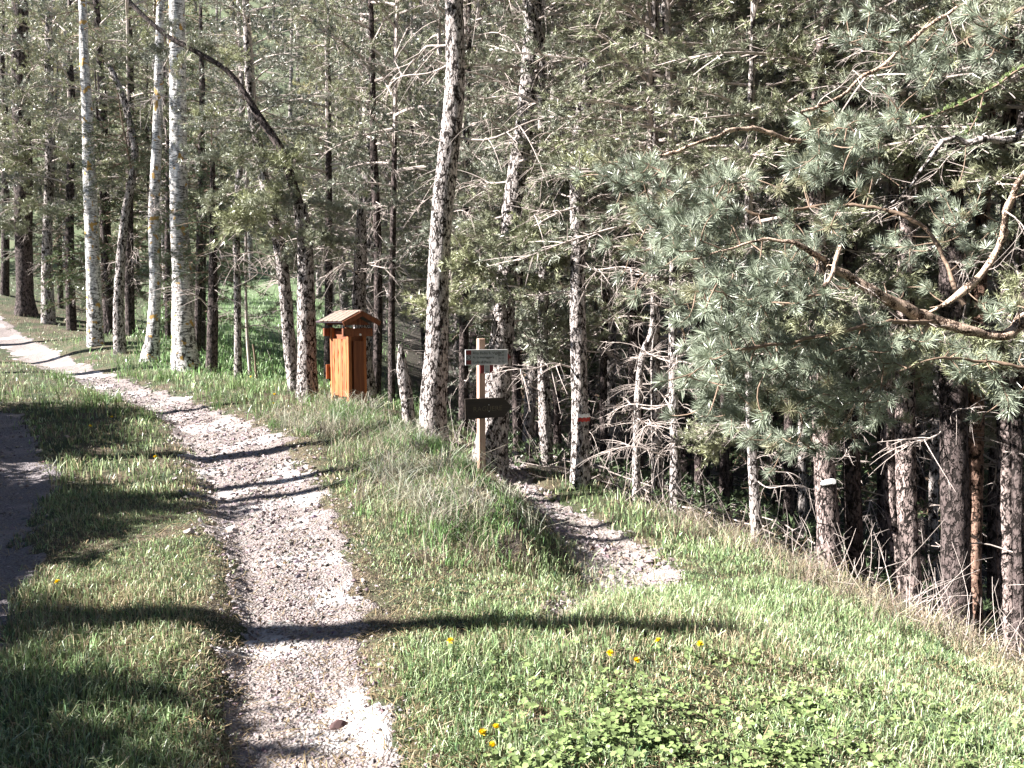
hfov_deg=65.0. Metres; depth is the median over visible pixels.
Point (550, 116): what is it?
pine tree
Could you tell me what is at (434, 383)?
pine tree
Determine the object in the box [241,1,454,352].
pine tree
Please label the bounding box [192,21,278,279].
hillside pine
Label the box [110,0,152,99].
hillside pine
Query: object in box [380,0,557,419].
pine tree
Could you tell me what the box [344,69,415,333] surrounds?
pine tree
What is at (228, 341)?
meadow grass
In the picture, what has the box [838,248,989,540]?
spruce tree
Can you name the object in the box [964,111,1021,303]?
pine tree
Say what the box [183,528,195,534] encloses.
stone
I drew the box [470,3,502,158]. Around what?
hillside pine
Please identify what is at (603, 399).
pine tree
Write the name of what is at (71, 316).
pine tree
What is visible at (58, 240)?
spruce tree
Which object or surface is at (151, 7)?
hillside pine
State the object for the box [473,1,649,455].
pine tree
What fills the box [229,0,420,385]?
pine tree
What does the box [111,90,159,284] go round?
pine tree
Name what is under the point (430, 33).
pine tree
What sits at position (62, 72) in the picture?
hillside pine
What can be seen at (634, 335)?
pine tree
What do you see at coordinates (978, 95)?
larch tree
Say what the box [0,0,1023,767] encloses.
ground
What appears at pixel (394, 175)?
pine tree
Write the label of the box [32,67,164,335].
spruce tree
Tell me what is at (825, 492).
pine tree
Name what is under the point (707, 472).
spruce tree
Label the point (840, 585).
slope dry grass
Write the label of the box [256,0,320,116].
hillside pine
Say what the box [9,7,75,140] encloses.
hillside pine
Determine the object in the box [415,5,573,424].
pine tree
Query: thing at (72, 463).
grass
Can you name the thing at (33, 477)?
gravel track
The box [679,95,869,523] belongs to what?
spruce tree
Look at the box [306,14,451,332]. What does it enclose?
pine tree
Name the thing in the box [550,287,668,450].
spruce tree
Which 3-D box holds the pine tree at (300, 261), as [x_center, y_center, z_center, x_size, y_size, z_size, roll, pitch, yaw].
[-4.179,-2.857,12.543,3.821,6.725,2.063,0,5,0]
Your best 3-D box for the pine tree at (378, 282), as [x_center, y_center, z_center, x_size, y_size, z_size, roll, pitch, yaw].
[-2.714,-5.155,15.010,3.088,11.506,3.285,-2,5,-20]
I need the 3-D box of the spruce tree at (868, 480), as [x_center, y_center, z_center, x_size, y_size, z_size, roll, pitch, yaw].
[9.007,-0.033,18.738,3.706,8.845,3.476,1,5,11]
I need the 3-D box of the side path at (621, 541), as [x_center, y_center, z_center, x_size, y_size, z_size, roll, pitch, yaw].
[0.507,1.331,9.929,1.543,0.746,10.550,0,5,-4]
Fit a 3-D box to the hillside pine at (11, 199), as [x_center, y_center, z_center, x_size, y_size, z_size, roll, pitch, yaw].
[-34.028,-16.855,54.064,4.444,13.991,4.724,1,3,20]
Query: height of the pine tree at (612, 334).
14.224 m
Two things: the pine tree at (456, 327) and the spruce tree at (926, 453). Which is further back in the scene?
the pine tree at (456, 327)
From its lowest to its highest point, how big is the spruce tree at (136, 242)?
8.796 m
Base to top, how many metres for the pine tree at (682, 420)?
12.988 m
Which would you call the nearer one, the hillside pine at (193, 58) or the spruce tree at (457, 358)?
the spruce tree at (457, 358)
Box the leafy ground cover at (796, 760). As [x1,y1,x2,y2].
[483,637,1023,767]
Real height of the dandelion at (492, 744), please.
0.124 m
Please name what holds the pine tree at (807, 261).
on the ground at (72, 350)
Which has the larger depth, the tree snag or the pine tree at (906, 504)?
the tree snag
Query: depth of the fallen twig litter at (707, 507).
11.78 m
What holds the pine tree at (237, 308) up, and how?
on the ground at (72, 350)
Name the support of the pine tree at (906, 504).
on the ground at (72, 350)
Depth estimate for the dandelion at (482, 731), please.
3.17 m
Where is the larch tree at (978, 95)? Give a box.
[917,64,1023,135]
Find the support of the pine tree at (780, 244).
on the ground at (72, 350)
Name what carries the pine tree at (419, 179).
on the ground at (72, 350)
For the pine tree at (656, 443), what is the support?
on the ground at (72, 350)
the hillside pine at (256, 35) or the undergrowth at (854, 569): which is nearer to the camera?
the undergrowth at (854, 569)
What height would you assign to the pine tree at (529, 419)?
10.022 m
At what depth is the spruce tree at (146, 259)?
37.79 m
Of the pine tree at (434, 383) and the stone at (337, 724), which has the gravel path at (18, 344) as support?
the stone at (337, 724)
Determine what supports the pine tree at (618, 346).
on the ground at (72, 350)
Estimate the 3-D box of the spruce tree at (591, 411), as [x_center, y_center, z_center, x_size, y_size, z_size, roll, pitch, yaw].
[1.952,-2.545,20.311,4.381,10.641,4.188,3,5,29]
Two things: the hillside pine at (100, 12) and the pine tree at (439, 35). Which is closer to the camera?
the pine tree at (439, 35)
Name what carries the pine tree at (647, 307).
on the ground at (72, 350)
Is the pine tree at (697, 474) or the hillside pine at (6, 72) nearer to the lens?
the pine tree at (697, 474)
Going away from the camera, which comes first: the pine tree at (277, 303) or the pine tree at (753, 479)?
the pine tree at (753, 479)
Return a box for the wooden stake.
[252,344,256,378]
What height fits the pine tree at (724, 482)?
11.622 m
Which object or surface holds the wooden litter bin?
on the ground at (72, 350)
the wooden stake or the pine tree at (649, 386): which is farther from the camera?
the pine tree at (649, 386)
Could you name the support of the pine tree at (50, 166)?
on the ground at (72, 350)
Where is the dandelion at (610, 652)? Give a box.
[606,649,613,667]
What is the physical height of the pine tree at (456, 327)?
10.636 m
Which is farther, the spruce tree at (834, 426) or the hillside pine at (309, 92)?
the hillside pine at (309, 92)
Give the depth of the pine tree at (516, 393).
13.80 m
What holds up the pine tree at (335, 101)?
on the ground at (72, 350)
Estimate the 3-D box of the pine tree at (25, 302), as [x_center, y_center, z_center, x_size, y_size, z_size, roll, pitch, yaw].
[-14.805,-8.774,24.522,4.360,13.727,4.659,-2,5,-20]
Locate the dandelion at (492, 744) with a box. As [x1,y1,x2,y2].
[488,741,496,759]
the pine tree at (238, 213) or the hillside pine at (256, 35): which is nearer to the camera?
the pine tree at (238, 213)
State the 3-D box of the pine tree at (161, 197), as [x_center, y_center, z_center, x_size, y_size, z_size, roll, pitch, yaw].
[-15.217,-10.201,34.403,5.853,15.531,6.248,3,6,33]
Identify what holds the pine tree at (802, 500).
on the ground at (72, 350)
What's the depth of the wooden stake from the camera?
15.80 m
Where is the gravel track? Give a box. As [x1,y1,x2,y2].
[0,402,61,655]
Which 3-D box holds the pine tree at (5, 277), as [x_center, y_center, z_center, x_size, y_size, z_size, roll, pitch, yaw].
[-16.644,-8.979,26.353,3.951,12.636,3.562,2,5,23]
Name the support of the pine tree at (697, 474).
on the ground at (72, 350)
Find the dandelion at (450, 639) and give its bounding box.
[447,637,453,649]
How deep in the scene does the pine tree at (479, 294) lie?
18.19 m
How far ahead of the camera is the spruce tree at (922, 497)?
13.68 m
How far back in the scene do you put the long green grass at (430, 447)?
7.44 m
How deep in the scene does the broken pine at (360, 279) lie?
13.41 m
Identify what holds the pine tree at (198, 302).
on the ground at (72, 350)
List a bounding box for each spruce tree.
[1,63,112,308]
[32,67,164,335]
[79,40,218,314]
[84,126,161,293]
[136,111,275,373]
[141,148,258,352]
[448,72,599,447]
[449,285,527,389]
[522,149,668,456]
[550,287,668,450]
[643,240,763,482]
[661,199,783,496]
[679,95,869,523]
[717,188,876,516]
[768,252,876,481]
[806,154,1023,582]
[836,261,939,534]
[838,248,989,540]
[861,296,939,485]
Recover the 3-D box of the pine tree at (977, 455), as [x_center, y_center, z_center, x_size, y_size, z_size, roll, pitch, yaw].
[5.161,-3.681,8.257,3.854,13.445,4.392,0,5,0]
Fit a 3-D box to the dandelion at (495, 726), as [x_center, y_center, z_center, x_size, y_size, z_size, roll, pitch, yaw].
[-0.065,1.419,3.219,0.035,0.124,0.035,0,5,0]
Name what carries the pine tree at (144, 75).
on the ground at (72, 350)
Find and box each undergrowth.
[383,378,996,630]
[448,384,1023,665]
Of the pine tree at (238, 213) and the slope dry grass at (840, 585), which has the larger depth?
the pine tree at (238, 213)
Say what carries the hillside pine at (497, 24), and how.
on the ground at (72, 350)
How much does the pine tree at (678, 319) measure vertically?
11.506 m
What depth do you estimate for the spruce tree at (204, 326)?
19.37 m
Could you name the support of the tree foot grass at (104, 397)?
on the ground at (72, 350)
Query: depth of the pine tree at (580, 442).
10.18 m
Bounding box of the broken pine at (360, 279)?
[293,208,426,401]
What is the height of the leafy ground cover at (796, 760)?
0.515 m
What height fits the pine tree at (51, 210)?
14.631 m
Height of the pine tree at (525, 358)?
16.555 m
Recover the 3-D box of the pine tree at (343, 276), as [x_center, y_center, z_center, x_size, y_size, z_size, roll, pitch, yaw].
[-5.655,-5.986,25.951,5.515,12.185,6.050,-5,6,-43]
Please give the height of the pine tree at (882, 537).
11.664 m
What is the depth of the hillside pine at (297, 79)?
68.53 m
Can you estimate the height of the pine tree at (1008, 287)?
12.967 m
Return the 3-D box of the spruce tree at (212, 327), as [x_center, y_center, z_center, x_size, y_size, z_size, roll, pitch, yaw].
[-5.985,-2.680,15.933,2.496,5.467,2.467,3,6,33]
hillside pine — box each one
[0,0,34,96]
[0,2,44,246]
[0,42,44,224]
[5,0,115,138]
[8,4,120,101]
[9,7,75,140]
[30,0,118,266]
[72,2,115,129]
[78,0,116,29]
[78,31,141,212]
[101,0,150,64]
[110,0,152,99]
[124,0,221,149]
[138,30,196,208]
[185,0,208,20]
[185,0,258,134]
[187,35,254,259]
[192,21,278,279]
[198,1,253,24]
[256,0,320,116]
[258,0,289,31]
[263,0,322,87]
[267,39,349,298]
[306,0,360,111]
[350,13,405,176]
[351,26,419,305]
[356,0,404,152]
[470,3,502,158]
[489,0,514,95]
[662,104,687,369]
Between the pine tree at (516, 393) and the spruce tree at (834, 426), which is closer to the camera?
the pine tree at (516, 393)
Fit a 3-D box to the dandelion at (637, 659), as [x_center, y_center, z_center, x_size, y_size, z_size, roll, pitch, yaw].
[0.615,1.406,3.962,0.037,0.124,0.032,-3,6,-36]
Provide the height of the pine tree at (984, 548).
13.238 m
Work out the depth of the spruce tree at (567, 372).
16.43 m
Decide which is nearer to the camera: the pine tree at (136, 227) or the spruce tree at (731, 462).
the spruce tree at (731, 462)
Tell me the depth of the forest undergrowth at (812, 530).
12.04 m
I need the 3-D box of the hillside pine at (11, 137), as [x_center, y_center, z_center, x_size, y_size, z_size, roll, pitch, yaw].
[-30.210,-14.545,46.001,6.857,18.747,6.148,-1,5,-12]
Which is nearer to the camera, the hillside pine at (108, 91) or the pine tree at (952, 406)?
the pine tree at (952, 406)
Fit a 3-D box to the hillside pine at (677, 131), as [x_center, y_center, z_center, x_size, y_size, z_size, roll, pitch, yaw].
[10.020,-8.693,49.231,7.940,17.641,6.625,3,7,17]
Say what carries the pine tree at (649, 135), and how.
on the ground at (72, 350)
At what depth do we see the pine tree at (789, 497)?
12.06 m
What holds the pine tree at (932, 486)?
on the ground at (72, 350)
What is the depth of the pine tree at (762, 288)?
4.29 m
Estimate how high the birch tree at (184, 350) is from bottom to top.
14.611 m
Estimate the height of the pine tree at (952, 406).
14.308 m
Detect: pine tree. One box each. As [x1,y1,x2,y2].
[0,0,44,295]
[0,0,94,316]
[0,0,116,324]
[0,0,137,330]
[0,0,187,335]
[25,0,196,335]
[67,0,249,339]
[71,56,168,354]
[99,0,232,286]
[99,0,245,301]
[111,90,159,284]
[123,0,363,402]
[149,2,242,357]
[158,0,358,390]
[188,0,299,377]
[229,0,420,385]
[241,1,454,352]
[251,0,490,356]
[259,6,427,328]
[280,0,444,395]
[280,103,353,307]
[287,58,384,327]
[291,0,499,403]
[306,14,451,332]
[311,64,411,297]
[333,0,550,414]
[340,0,579,431]
[343,2,459,370]
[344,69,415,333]
[350,29,495,378]
[352,0,607,451]
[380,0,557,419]
[386,40,461,334]
[396,0,623,450]
[397,122,487,374]
[400,0,645,474]
[407,0,686,488]
[410,0,645,455]
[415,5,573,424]
[419,0,668,442]
[423,0,623,445]
[433,0,645,466]
[448,0,758,473]
[452,10,611,401]
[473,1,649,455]
[474,0,890,517]
[500,0,718,471]
[503,0,799,501]
[515,0,762,481]
[524,232,668,433]
[536,0,803,507]
[548,0,739,441]
[554,4,723,456]
[558,1,831,500]
[568,0,1023,479]
[598,233,627,404]
[606,0,897,545]
[612,1,842,512]
[616,16,766,481]
[616,136,723,420]
[647,0,1023,575]
[648,0,974,538]
[654,0,1023,582]
[660,126,720,422]
[678,0,1023,596]
[683,0,924,537]
[686,59,798,465]
[709,14,875,502]
[726,0,1023,609]
[737,12,1018,577]
[755,0,1023,631]
[766,0,1023,648]
[788,0,1023,633]
[808,20,1019,601]
[808,162,929,487]
[825,0,1023,654]
[857,39,1023,621]
[919,150,1023,444]
[924,111,1023,565]
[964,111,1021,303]
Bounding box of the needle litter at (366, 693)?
[0,387,1023,767]
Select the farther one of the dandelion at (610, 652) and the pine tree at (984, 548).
the pine tree at (984, 548)
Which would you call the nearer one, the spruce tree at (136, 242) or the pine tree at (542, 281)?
the pine tree at (542, 281)
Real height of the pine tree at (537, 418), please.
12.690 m
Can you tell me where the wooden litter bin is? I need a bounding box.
[316,310,380,407]
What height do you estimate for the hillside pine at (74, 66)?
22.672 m
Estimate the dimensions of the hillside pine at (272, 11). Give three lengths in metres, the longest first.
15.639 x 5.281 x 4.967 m
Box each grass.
[0,275,1023,658]
[0,356,419,424]
[63,204,419,400]
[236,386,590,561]
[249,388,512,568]
[266,392,555,575]
[626,489,1023,681]
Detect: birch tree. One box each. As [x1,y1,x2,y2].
[12,0,142,346]
[109,0,204,362]
[121,0,234,371]
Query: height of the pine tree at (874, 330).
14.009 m
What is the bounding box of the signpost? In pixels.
[464,338,511,476]
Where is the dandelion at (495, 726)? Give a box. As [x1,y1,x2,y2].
[492,723,499,742]
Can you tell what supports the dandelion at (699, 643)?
on the ground at (72, 350)
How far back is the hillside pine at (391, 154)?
47.11 m
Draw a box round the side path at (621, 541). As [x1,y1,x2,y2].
[497,452,684,615]
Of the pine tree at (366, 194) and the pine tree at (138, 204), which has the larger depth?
the pine tree at (138, 204)
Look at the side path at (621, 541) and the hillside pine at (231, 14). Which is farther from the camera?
the hillside pine at (231, 14)
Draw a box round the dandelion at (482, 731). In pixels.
[478,728,486,739]
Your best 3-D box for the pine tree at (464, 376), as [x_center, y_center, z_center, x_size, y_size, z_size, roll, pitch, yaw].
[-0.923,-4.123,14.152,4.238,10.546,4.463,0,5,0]
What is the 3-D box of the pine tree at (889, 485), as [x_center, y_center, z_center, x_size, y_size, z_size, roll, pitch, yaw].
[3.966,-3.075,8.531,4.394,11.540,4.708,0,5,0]
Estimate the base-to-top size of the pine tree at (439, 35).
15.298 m
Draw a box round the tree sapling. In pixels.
[221,161,259,374]
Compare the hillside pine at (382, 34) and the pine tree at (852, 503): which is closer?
the pine tree at (852, 503)
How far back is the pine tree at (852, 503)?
8.76 m
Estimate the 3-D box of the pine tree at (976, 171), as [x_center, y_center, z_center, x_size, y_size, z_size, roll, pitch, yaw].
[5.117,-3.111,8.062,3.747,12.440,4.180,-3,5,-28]
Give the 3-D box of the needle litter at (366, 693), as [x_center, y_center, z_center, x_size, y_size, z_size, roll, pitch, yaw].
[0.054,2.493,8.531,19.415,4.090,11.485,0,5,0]
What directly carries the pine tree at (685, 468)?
on the ground at (72, 350)
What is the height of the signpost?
2.062 m
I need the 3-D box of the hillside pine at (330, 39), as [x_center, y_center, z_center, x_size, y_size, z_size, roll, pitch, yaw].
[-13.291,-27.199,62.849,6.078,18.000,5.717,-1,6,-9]
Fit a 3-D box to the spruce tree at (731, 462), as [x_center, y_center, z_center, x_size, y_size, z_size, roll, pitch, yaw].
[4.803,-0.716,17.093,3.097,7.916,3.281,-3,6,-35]
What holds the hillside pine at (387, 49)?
on the ground at (72, 350)
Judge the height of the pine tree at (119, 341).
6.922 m
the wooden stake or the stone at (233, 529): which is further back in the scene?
the wooden stake
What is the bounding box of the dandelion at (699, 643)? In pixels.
[697,641,703,655]
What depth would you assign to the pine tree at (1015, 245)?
15.16 m
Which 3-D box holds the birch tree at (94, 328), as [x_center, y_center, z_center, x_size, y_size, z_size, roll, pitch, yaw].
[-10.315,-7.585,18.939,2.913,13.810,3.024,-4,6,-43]
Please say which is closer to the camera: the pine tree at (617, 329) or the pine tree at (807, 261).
the pine tree at (807, 261)
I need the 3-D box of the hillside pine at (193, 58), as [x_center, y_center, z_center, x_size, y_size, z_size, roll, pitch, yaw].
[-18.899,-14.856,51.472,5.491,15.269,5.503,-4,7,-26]
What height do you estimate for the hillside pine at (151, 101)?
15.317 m
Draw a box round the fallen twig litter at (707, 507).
[454,408,986,604]
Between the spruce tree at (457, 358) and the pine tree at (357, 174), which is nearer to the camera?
the spruce tree at (457, 358)
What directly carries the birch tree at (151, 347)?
on the ground at (72, 350)
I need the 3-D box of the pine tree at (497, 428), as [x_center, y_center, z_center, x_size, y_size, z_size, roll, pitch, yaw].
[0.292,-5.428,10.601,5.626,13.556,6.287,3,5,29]
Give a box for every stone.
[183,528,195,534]
[225,525,240,532]
[329,719,346,729]
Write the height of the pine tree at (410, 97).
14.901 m
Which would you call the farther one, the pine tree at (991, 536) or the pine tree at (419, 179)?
the pine tree at (419, 179)
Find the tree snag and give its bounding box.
[391,344,415,429]
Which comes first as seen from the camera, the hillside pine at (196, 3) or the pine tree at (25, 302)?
the pine tree at (25, 302)
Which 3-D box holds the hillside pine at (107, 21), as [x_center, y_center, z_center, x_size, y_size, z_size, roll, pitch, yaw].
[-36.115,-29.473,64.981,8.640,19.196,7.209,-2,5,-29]
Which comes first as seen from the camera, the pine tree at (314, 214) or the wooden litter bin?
the wooden litter bin
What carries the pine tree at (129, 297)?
on the ground at (72, 350)
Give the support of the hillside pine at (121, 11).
on the ground at (72, 350)
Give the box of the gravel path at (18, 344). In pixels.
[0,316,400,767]
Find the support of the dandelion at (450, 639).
on the ground at (72, 350)
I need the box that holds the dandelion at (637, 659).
[634,657,639,669]
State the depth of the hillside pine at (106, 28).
59.29 m
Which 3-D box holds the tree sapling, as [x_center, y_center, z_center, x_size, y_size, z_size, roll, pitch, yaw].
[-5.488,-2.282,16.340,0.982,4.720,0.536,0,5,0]
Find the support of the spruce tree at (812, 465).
on the ground at (72, 350)

